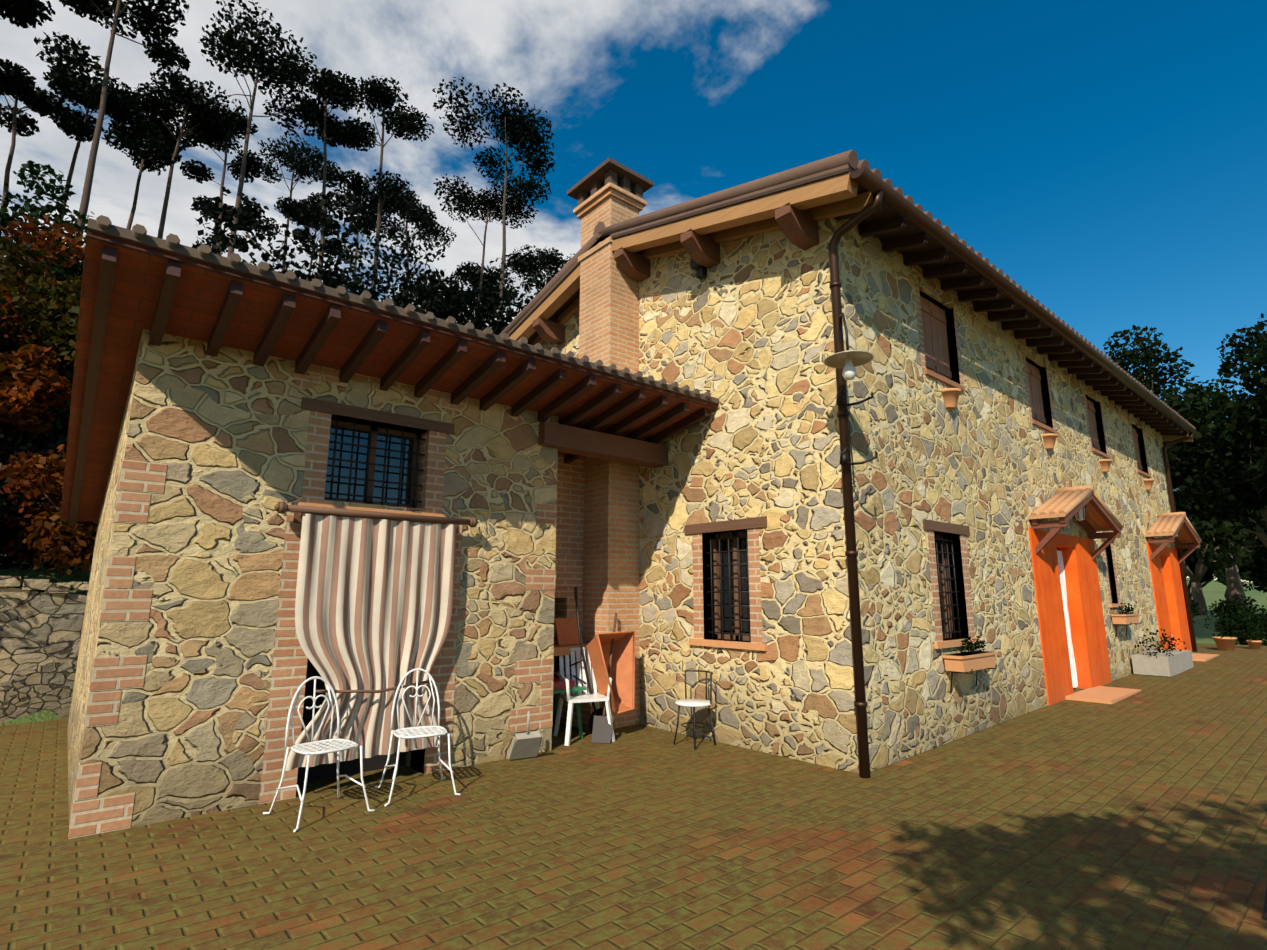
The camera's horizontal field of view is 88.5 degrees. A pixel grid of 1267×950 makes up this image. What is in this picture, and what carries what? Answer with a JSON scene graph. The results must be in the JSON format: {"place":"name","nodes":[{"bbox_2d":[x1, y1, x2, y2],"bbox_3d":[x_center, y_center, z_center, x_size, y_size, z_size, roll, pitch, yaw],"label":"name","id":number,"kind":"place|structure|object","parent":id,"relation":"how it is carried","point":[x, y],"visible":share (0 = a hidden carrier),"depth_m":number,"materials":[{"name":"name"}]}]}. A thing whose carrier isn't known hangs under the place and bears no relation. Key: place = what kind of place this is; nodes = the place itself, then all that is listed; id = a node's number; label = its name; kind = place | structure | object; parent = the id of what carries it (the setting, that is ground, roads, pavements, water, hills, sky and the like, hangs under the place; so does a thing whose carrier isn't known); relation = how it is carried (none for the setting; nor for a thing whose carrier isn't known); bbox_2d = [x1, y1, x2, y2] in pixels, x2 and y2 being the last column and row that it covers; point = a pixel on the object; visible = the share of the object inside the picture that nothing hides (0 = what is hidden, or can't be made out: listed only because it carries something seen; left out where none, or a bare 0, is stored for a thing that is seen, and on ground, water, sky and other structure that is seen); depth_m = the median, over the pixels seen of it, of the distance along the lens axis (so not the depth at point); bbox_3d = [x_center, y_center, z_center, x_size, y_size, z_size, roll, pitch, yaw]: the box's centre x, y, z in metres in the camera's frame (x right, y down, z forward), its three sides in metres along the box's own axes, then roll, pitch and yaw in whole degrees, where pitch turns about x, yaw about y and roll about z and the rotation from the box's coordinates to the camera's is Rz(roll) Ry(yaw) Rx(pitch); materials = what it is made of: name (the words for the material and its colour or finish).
{"place":"outdoors","nodes":[
{"label":"outdoors","id":0,"kind":"place"},
{"bbox_2d":[297,659,405,782],"bbox_3d":[-3.707,1.279,7.317,2.860,3.400,3.800,9,-14,-40],"label":"annex interior","id":1,"kind":"object","parent":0,"point":[329,770],"depth_m":5.55,"materials":[{"name":"black"}]},
{"bbox_2d":[538,421,667,467],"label":"porch beams","id":2,"kind":"structure","parent":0,"point":[579,441],"depth_m":7.33,"materials":[{"name":"wood"}]},
{"bbox_2d":[0,643,1266,949],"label":"brick pavement","id":3,"kind":"structure","parent":0,"point":[1136,821],"depth_m":3.97,"materials":[{"name":"brick"}]},
{"bbox_2d":[263,676,374,831],"bbox_3d":[-2.232,1.952,4.702,0.542,0.916,0.563,-9,-14,40],"label":"iron chair","id":4,"kind":"object","parent":3,"relation":"on","point":[324,749],"visible":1,"depth_m":4.74,"materials":[{"name":"white"}]},
{"bbox_2d":[375,668,460,805],"bbox_3d":[-1.705,2.044,5.199,0.563,0.916,0.542,6,-12,-28],"label":"iron chair","id":5,"kind":"object","parent":3,"relation":"on","point":[419,729],"visible":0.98,"depth_m":5.30,"materials":[{"name":"white"}]},
{"bbox_2d":[508,711,542,759],"bbox_3d":[-1.012,2.439,6.118,0.280,0.426,0.170,6,23,-30],"label":"dustpan","id":6,"kind":"object","parent":3,"relation":"on","point":[527,744],"visible":1,"depth_m":6.08,"materials":[{"name":"plastic"}]},
{"bbox_2d":[553,677,585,738],"bbox_3d":[-0.903,2.562,7.119,0.540,0.602,0.540,9,-14,-40],"label":"chair","id":7,"kind":"object","parent":3,"relation":"on","point":[559,685],"visible":0.33,"depth_m":7.07,"materials":[{"name":"green"}]},
{"bbox_2d":[552,454,601,730],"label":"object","id":8,"kind":"structure","parent":3,"relation":"on","point":[570,529],"depth_m":8.06,"materials":[{"name":"brick"}]},
{"bbox_2d":[554,617,582,645],"bbox_3d":[-0.766,1.842,7.666,0.340,0.311,0.118,9,-14,-40],"label":"oven door","id":9,"kind":"structure","parent":8,"relation":"on","point":[566,631],"depth_m":7.64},
{"bbox_2d":[553,647,614,745],"bbox_3d":[-0.550,2.391,7.124,0.553,0.942,0.617,4,-11,-20],"label":"plastic chair","id":10,"kind":"object","parent":3,"relation":"on","point":[595,696],"visible":0.71,"depth_m":7.16,"materials":[{"name":"white"}]},
{"bbox_2d":[564,587,634,731],"bbox_3d":[-0.403,2.125,7.433,0.646,1.679,0.681,-18,-19,34],"label":"wheelbarrow","id":11,"kind":"object","parent":3,"relation":"on","point":[622,690],"visible":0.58,"depth_m":7.33,"materials":[{"name":"orange metal"}]},
{"bbox_2d":[591,612,616,743],"bbox_3d":[-0.273,2.217,7.256,0.220,1.320,0.724,-2,-11,11],"label":"shovel","id":12,"kind":"object","parent":3,"relation":"on","point":[602,731],"visible":0.97,"depth_m":6.90,"materials":[{"name":"grey metal"}]},
{"bbox_2d":[567,157,653,728],"bbox_3d":[-0.334,-0.620,8.544,0.800,7.380,0.970,9,-14,-40],"label":"chimney","id":13,"kind":"object","parent":3,"relation":"on","point":[609,191],"visible":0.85,"depth_m":8.34,"materials":[{"name":"brick"}]},
{"bbox_2d":[673,670,715,748],"bbox_3d":[0.635,2.427,6.771,0.404,0.720,0.400,9,-14,-40],"label":"iron chair","id":14,"kind":"object","parent":3,"relation":"on","point":[686,702],"visible":0.98,"depth_m":6.73,"materials":[{"name":"grey"}]},
{"bbox_2d":[1065,686,1141,703],"bbox_3d":[6.726,3.139,9.290,1.550,0.055,0.550,9,-14,-40],"label":"doorstep","id":15,"kind":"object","parent":3,"relation":"on","point":[1105,695],"depth_m":9.12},
{"bbox_2d":[1131,649,1193,676],"bbox_3d":[9.491,3.345,11.636,1.900,0.320,0.500,9,-14,-40],"label":"planter","id":16,"kind":"object","parent":3,"relation":"on","point":[1164,664],"visible":0.86,"depth_m":11.11,"materials":[{"name":"concrete"}]},
{"bbox_2d":[1134,629,1173,657],"bbox_3d":[8.966,3.032,11.162,0.508,0.787,0.557,9,-14,-40],"label":"pot plant","id":17,"kind":"object","parent":16,"relation":"on","point":[1153,640],"visible":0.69,"depth_m":11.16,"materials":[{"name":"green plant"}]},
{"bbox_2d":[1151,635,1186,651],"bbox_3d":[9.907,3.262,12.026,0.496,0.595,0.498,9,-14,-40],"label":"pot plant","id":18,"kind":"object","parent":16,"relation":"on","point":[1161,641],"visible":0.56,"depth_m":12.02,"materials":[{"name":"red plant"}]},
{"bbox_2d":[1192,653,1218,661],"bbox_3d":[11.655,3.777,13.482,1.550,0.055,0.550,9,-14,-40],"label":"doorstep","id":19,"kind":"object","parent":3,"relation":"on","point":[1200,657],"depth_m":13.32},
{"bbox_2d":[1203,607,1240,650],"bbox_3d":[13.324,3.481,14.702,0.520,0.961,0.670,3,-11,-17],"label":"pot plant","id":20,"kind":"object","parent":3,"relation":"on","point":[1223,643],"visible":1,"depth_m":14.58,"materials":[{"name":"green plant"}]},
{"bbox_2d":[1240,627,1264,649],"bbox_3d":[14.158,3.725,14.843,0.429,0.498,0.433,9,-14,-40],"label":"pot plant","id":21,"kind":"object","parent":3,"relation":"on","point":[1254,643],"visible":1,"depth_m":14.79,"materials":[{"name":"green plant"}]},
{"bbox_2d":[0,553,1266,724],"bbox_3d":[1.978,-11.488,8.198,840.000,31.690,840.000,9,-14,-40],"label":"ground","id":22,"kind":"structure","parent":0,"point":[1212,590],"depth_m":11.43,"materials":[{"name":"green plant"}]},
{"bbox_2d":[0,495,34,569],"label":"shrub","id":23,"kind":"object","parent":22,"relation":"on","point":[3,560],"visible":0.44,"depth_m":8.78,"materials":[{"name":"orange plant"}]},
{"bbox_2d":[0,452,46,567],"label":"shrub","id":24,"kind":"object","parent":22,"relation":"on","point":[28,561],"depth_m":10.13,"materials":[{"name":"orange plant"}]},
{"bbox_2d":[0,0,55,28],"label":"pine tree","id":25,"kind":"object","parent":22,"relation":"on","point":[23,13],"visible":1,"depth_m":34.41,"materials":[{"name":"green plant"}]},
{"bbox_2d":[0,423,62,569],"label":"shrub","id":26,"kind":"object","parent":22,"relation":"on","point":[14,447],"visible":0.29,"depth_m":8.78,"materials":[{"name":"orange plant"}]},
{"bbox_2d":[0,338,69,440],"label":"tree","id":27,"kind":"object","parent":22,"relation":"on","point":[57,423],"visible":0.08,"depth_m":10.78,"materials":[{"name":"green plant"}]},
{"bbox_2d":[0,344,71,459],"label":"tree","id":28,"kind":"object","parent":22,"relation":"on","point":[27,378],"visible":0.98,"depth_m":9.23,"materials":[{"name":"orange plant"}]},
{"bbox_2d":[0,59,71,226],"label":"pine tree","id":29,"kind":"object","parent":22,"relation":"on","point":[15,82],"visible":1,"depth_m":38.37,"materials":[{"name":"green plant"}]},
{"bbox_2d":[0,314,74,431],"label":"tree","id":30,"kind":"object","parent":22,"relation":"on","point":[3,330],"visible":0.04,"depth_m":11.45,"materials":[{"name":"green plant"}]},
{"bbox_2d":[0,236,82,457],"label":"tree","id":31,"kind":"object","parent":22,"relation":"on","point":[65,321],"visible":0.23,"depth_m":11.09,"materials":[{"name":"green plant"}]},
{"bbox_2d":[0,430,83,568],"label":"shrub","id":32,"kind":"object","parent":22,"relation":"on","point":[47,444],"depth_m":9.52,"materials":[{"name":"orange plant"}]},
{"bbox_2d":[14,395,69,551],"bbox_3d":[-11.507,0.140,12.345,2.736,3.178,4.028,0,-10,-1],"label":"tree","id":33,"kind":"object","parent":22,"relation":"on","point":[49,440],"visible":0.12,"depth_m":11.95,"materials":[{"name":"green plant"}]},
{"bbox_2d":[0,214,84,374],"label":"tree","id":34,"kind":"object","parent":22,"relation":"on","point":[41,236],"visible":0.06,"depth_m":12.37,"materials":[{"name":"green plant"}]},
{"bbox_2d":[0,576,88,723],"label":"stone wall","id":35,"kind":"structure","parent":22,"relation":"on","point":[40,633],"depth_m":8.08,"materials":[{"name":"stone"}]},
{"bbox_2d":[0,216,88,301],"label":"tree","id":36,"kind":"object","parent":22,"relation":"on","point":[58,271],"visible":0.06,"depth_m":20.43,"materials":[{"name":"green plant"}]},
{"bbox_2d":[0,160,93,295],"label":"tree","id":37,"kind":"object","parent":22,"relation":"on","point":[32,210],"visible":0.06,"depth_m":21.54,"materials":[{"name":"green plant"}]},
{"bbox_2d":[0,444,97,573],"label":"shrub","id":38,"kind":"object","parent":22,"relation":"on","point":[63,558],"visible":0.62,"depth_m":8.43,"materials":[{"name":"brown plant"}]},
{"bbox_2d":[52,459,95,557],"bbox_3d":[-7.567,0.533,10.033,2.381,2.110,2.667,9,-14,-40],"label":"shrub","id":39,"kind":"object","parent":22,"relation":"on","point":[83,548],"visible":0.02,"depth_m":8.82,"materials":[{"name":"brown plant"}]},
{"bbox_2d":[42,65,144,247],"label":"pine tree","id":40,"kind":"object","parent":22,"relation":"on","point":[86,94],"visible":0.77,"depth_m":41.38,"materials":[{"name":"green plant"}]},
{"bbox_2d":[33,0,190,257],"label":"pine tree","id":41,"kind":"object","parent":22,"relation":"on","point":[142,13],"visible":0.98,"depth_m":34.09,"materials":[{"name":"green plant"}]},
{"bbox_2d":[101,88,181,229],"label":"pine tree","id":42,"kind":"object","parent":22,"relation":"on","point":[119,131],"visible":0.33,"depth_m":46.95,"materials":[{"name":"green plant"}]},
{"bbox_2d":[122,67,235,238],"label":"pine tree","id":43,"kind":"object","parent":22,"relation":"on","point":[165,108],"visible":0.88,"depth_m":41.54,"materials":[{"name":"green plant"}]},
{"bbox_2d":[178,105,266,254],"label":"pine tree","id":44,"kind":"object","parent":22,"relation":"on","point":[253,165],"visible":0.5,"depth_m":50.11,"materials":[{"name":"green plant"}]},
{"bbox_2d":[191,195,264,255],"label":"pine tree","id":45,"kind":"object","parent":22,"relation":"on","point":[212,206],"visible":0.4,"depth_m":55.32,"materials":[{"name":"green plant"}]},
{"bbox_2d":[177,0,324,257],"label":"pine tree","id":46,"kind":"object","parent":22,"relation":"on","point":[241,45],"visible":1,"depth_m":40.09,"materials":[{"name":"green plant"}]},
{"bbox_2d":[256,133,341,270],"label":"pine tree","id":47,"kind":"object","parent":22,"relation":"on","point":[301,167],"visible":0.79,"depth_m":65.44,"materials":[{"name":"green plant"}]},
{"bbox_2d":[67,329,558,826],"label":"annex stone walls","id":48,"kind":"structure","parent":22,"relation":"on","point":[223,435],"depth_m":4.98,"materials":[{"name":"stone"}]},
{"bbox_2d":[68,364,558,838],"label":"annex brick dressings","id":49,"kind":"structure","parent":48,"relation":"attached to","point":[114,813],"depth_m":5.08,"materials":[{"name":"brick"}]},
{"bbox_2d":[285,514,456,770],"bbox_3d":[-2.130,1.333,5.428,1.320,1.930,0.083,9,-14,-40],"label":"striped curtain","id":50,"kind":"object","parent":48,"relation":"attached to","point":[373,604],"visible":0.9,"depth_m":5.40,"materials":[{"name":"fabric"}]},
{"bbox_2d":[324,420,420,507],"bbox_3d":[-2.389,-0.075,5.923,0.870,0.740,0.050,9,-14,-40],"label":"window frame","id":51,"kind":"object","parent":48,"relation":"in","point":[371,467],"visible":0.31,"depth_m":5.94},
{"bbox_2d":[324,427,413,504],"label":"muntins","id":52,"kind":"object","parent":51,"relation":"in","point":[342,468],"depth_m":5.93,"materials":[{"name":"metal"}]},
{"bbox_2d":[293,397,457,533],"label":"annex lintels","id":53,"kind":"object","parent":48,"relation":"in","point":[355,412],"visible":0.39,"depth_m":5.76,"materials":[{"name":"wood"}]},
{"bbox_2d":[325,417,425,507],"bbox_3d":[-2.301,-0.094,5.822,0.870,0.740,0.018,9,-14,-40],"label":"window grille","id":54,"kind":"object","parent":48,"relation":"attached to","point":[369,447],"visible":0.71,"depth_m":5.80,"materials":[{"name":"metal"}]},
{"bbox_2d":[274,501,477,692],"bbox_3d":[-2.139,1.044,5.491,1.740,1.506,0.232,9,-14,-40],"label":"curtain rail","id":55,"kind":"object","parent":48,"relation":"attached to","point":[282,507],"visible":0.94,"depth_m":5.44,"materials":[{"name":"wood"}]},
{"bbox_2d":[60,215,718,525],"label":"annex roof","id":56,"kind":"structure","parent":48,"relation":"on","point":[136,280],"depth_m":5.26,"materials":[{"name":"wood"}]},
{"bbox_2d":[274,192,354,283],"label":"pine tree","id":57,"kind":"object","parent":22,"relation":"on","point":[283,204],"visible":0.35,"depth_m":59.19,"materials":[{"name":"green plant"}]},
{"bbox_2d":[275,53,365,281],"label":"pine tree","id":58,"kind":"object","parent":22,"relation":"on","point":[330,86],"visible":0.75,"depth_m":45.45,"materials":[{"name":"green plant"}]},
{"bbox_2d":[190,187,520,330],"bbox_3d":[-12.048,-4.138,32.541,18.981,13.028,16.188,9,-14,-40],"label":"holm oak","id":59,"kind":"object","parent":22,"relation":"on","point":[336,282],"visible":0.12,"depth_m":25.17,"materials":[{"name":"green plant"}]},
{"bbox_2d":[317,166,397,281],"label":"pine tree","id":60,"kind":"object","parent":22,"relation":"on","point":[355,186],"visible":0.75,"depth_m":57.06,"materials":[{"name":"green plant"}]},
{"bbox_2d":[344,76,434,290],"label":"pine tree","id":61,"kind":"object","parent":22,"relation":"on","point":[383,95],"visible":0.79,"depth_m":48.92,"materials":[{"name":"green plant"}]},
{"bbox_2d":[365,173,456,275],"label":"pine tree","id":62,"kind":"object","parent":22,"relation":"on","point":[426,221],"visible":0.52,"depth_m":61.72,"materials":[{"name":"green plant"}]},
{"bbox_2d":[315,228,558,334],"bbox_3d":[-9.003,-5.823,35.872,15.854,16.878,15.569,-4,-11,19],"label":"holm oak","id":63,"kind":"object","parent":22,"relation":"on","point":[419,292],"visible":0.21,"depth_m":32.28,"materials":[{"name":"green plant"}]},
{"bbox_2d":[388,268,514,332],"bbox_3d":[-8.649,-4.417,38.243,19.187,15.749,10.304,9,-14,-40],"label":"holm oak","id":64,"kind":"object","parent":22,"relation":"on","point":[467,292],"visible":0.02,"depth_m":36.55,"materials":[{"name":"green plant"}]},
{"bbox_2d":[350,230,556,334],"bbox_3d":[-5.604,-4.234,39.383,22.427,16.826,22.832,-3,-11,15],"label":"holm oak","id":65,"kind":"object","parent":22,"relation":"on","point":[393,252],"visible":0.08,"depth_m":34.59,"materials":[{"name":"green plant"}]},
{"bbox_2d":[433,172,534,306],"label":"pine tree","id":66,"kind":"object","parent":22,"relation":"on","point":[462,200],"visible":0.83,"depth_m":60.58,"materials":[{"name":"green plant"}]},
{"bbox_2d":[450,264,518,329],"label":"pine tree","id":67,"kind":"object","parent":22,"relation":"on","point":[491,277],"visible":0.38,"depth_m":67.28,"materials":[{"name":"green plant"}]},
{"bbox_2d":[432,76,554,329],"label":"pine tree","id":68,"kind":"object","parent":22,"relation":"on","point":[522,134],"visible":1,"depth_m":48.85,"materials":[{"name":"green plant"}]},
{"bbox_2d":[496,261,565,325],"bbox_3d":[-3.169,-4.151,46.109,21.138,21.839,28.133,6,-12,-29],"label":"holm oak","id":69,"kind":"object","parent":22,"relation":"on","point":[531,297],"depth_m":31.78,"materials":[{"name":"green plant"}]},
{"bbox_2d":[500,244,573,286],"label":"pine tree","id":70,"kind":"object","parent":22,"relation":"on","point":[542,260],"visible":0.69,"depth_m":67.03,"materials":[{"name":"green plant"}]},
{"bbox_2d":[542,218,1174,773],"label":"house stone walls","id":71,"kind":"structure","parent":22,"relation":"on","point":[744,330],"depth_m":7.18,"materials":[{"name":"stone"}]},
{"bbox_2d":[684,516,766,534],"bbox_3d":[1.100,0.578,7.236,0.320,0.110,1.180,9,-14,-40],"label":"window lintel","id":72,"kind":"structure","parent":71,"relation":"on","point":[734,525],"depth_m":7.10,"materials":[{"name":"wood"}]},
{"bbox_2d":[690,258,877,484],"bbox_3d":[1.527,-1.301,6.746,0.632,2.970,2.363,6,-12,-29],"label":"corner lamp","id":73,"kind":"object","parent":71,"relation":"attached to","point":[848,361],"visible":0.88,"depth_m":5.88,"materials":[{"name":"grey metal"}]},
{"bbox_2d":[719,537,946,635],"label":"window panes","id":74,"kind":"object","parent":71,"relation":"attached to","point":[725,586],"visible":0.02,"depth_m":7.25,"materials":[{"name":"glass"}]},
{"bbox_2d":[712,531,953,640],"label":"window frames","id":75,"kind":"structure","parent":71,"relation":"in","point":[716,587],"depth_m":7.34,"materials":[{"name":"wood"}]},
{"bbox_2d":[499,149,1195,435],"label":"house roof","id":76,"kind":"structure","parent":71,"relation":"on","point":[891,229],"depth_m":8.06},
{"bbox_2d":[509,172,1193,441],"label":"house gable verge","id":77,"kind":"structure","parent":76,"relation":"attached to","point":[796,214],"depth_m":7.40,"materials":[{"name":"wood"}]},
{"bbox_2d":[706,530,1112,641],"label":"window grilles","id":78,"kind":"object","parent":71,"relation":"attached to","point":[748,605],"depth_m":7.19,"materials":[{"name":"grey metal"}]},
{"bbox_2d":[689,284,1149,650],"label":"brick dressings","id":79,"kind":"structure","parent":71,"relation":"attached to","point":[755,643],"depth_m":7.37,"materials":[{"name":"brick"}]},
{"bbox_2d":[943,636,996,691],"bbox_3d":[3.648,2.021,6.991,0.860,0.565,0.261,9,-14,-40],"label":"flower box","id":80,"kind":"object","parent":71,"relation":"attached to","point":[968,661],"depth_m":6.89,"materials":[{"name":"ceramic"}]},
{"bbox_2d":[828,166,1201,778],"bbox_3d":[7.578,0.817,10.386,15.160,5.320,0.667,9,-14,-40],"label":"gutter and downpipes","id":81,"kind":"object","parent":71,"relation":"attached to","point":[878,188],"visible":0.94,"depth_m":6.28,"materials":[{"name":"brown metal"}]},
{"bbox_2d":[919,290,1150,542],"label":"window shutters","id":82,"kind":"object","parent":71,"relation":"attached to","point":[934,323],"visible":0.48,"depth_m":8.18,"materials":[{"name":"wood"}]},
{"bbox_2d":[941,388,1154,489],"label":"wall pots","id":83,"kind":"object","parent":71,"relation":"attached to","point":[950,396],"depth_m":9.89,"materials":[{"name":"ceramic"}]},
{"bbox_2d":[1028,485,1122,705],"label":"door","id":84,"kind":"structure","parent":71,"relation":"attached to","point":[1088,632],"depth_m":9.81,"materials":[{"name":"wood"}]},
{"bbox_2d":[1057,551,1077,687],"bbox_3d":[6.443,2.159,9.806,0.812,2.050,0.080,9,-14,-40],"label":"door gap","id":85,"kind":"object","parent":84,"relation":"hanging from","point":[1067,621],"depth_m":9.96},
{"bbox_2d":[1074,505,1086,520],"bbox_3d":[6.693,0.518,9.843,0.202,0.370,0.326,3,-11,-17],"label":"lantern door","id":86,"kind":"structure","parent":71,"relation":"attached to","point":[1080,515],"depth_m":9.73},
{"bbox_2d":[1111,603,1141,636],"bbox_3d":[8.418,2.467,11.077,0.880,0.565,0.258,9,-14,-40],"label":"window box","id":87,"kind":"object","parent":71,"relation":"attached to","point":[1126,617],"visible":1,"depth_m":10.93,"materials":[{"name":"ceramic"}]},
{"bbox_2d":[1145,512,1201,651],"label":"door","id":88,"kind":"structure","parent":71,"relation":"attached to","point":[1171,612],"depth_m":14.06,"materials":[{"name":"wood"}]},
{"bbox_2d":[1103,313,1266,546],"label":"oak tree","id":89,"kind":"object","parent":22,"relation":"on","point":[1146,355],"visible":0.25,"depth_m":32.14,"materials":[{"name":"green plant"}]},
{"bbox_2d":[1190,600,1201,622],"bbox_3d":[15.750,4.179,19.942,1.723,1.712,2.316,5,-12,-25],"label":"garden shrub","id":90,"kind":"object","parent":22,"relation":"on","point":[1193,607],"visible":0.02,"depth_m":19.24,"materials":[{"name":"green plant"}]},
{"bbox_2d":[1187,543,1228,612],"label":"tree","id":91,"kind":"object","parent":22,"relation":"on","point":[1226,595],"depth_m":54.85,"materials":[{"name":"green plant"}]},
{"bbox_2d":[1183,543,1241,612],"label":"tree","id":92,"kind":"object","parent":22,"relation":"on","point":[1208,577],"visible":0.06,"depth_m":51.24,"materials":[{"name":"green plant"}]},
{"bbox_2d":[1161,321,1266,568],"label":"oak tree","id":93,"kind":"object","parent":22,"relation":"on","point":[1238,486],"visible":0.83,"depth_m":22.43,"materials":[{"name":"green plant"}]},
{"bbox_2d":[1169,418,1266,617],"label":"oak tree","id":94,"kind":"object","parent":22,"relation":"on","point":[1234,583],"depth_m":35.00,"materials":[{"name":"green plant"}]},
{"bbox_2d":[1170,468,1266,614],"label":"oak tree","id":95,"kind":"object","parent":22,"relation":"on","point":[1196,585],"visible":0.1,"depth_m":44.95,"materials":[{"name":"green plant"}]},
{"bbox_2d":[1191,510,1263,571],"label":"tree","id":96,"kind":"object","parent":22,"relation":"on","point":[1209,568],"depth_m":51.87,"materials":[{"name":"green plant"}]},
{"bbox_2d":[1209,594,1266,645],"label":"garden shrub","id":97,"kind":"object","parent":22,"relation":"on","point":[1253,619],"visible":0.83,"depth_m":16.72,"materials":[{"name":"green plant"}]},
{"bbox_2d":[1212,543,1266,592],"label":"tree","id":98,"kind":"object","parent":22,"relation":"on","point":[1258,559],"visible":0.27,"depth_m":45.98,"materials":[{"name":"green plant"}]},
{"bbox_2d":[0,0,1266,581],"label":"sky","id":99,"kind":"structure","parent":0,"point":[1107,157],"materials":[{"name":"blue"}]},
{"bbox_2d":[1263,886,1266,920],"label":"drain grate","id":100,"kind":"object","parent":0,"point":[1265,912],"visible":1,"depth_m":3.20,"materials":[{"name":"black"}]}
]}

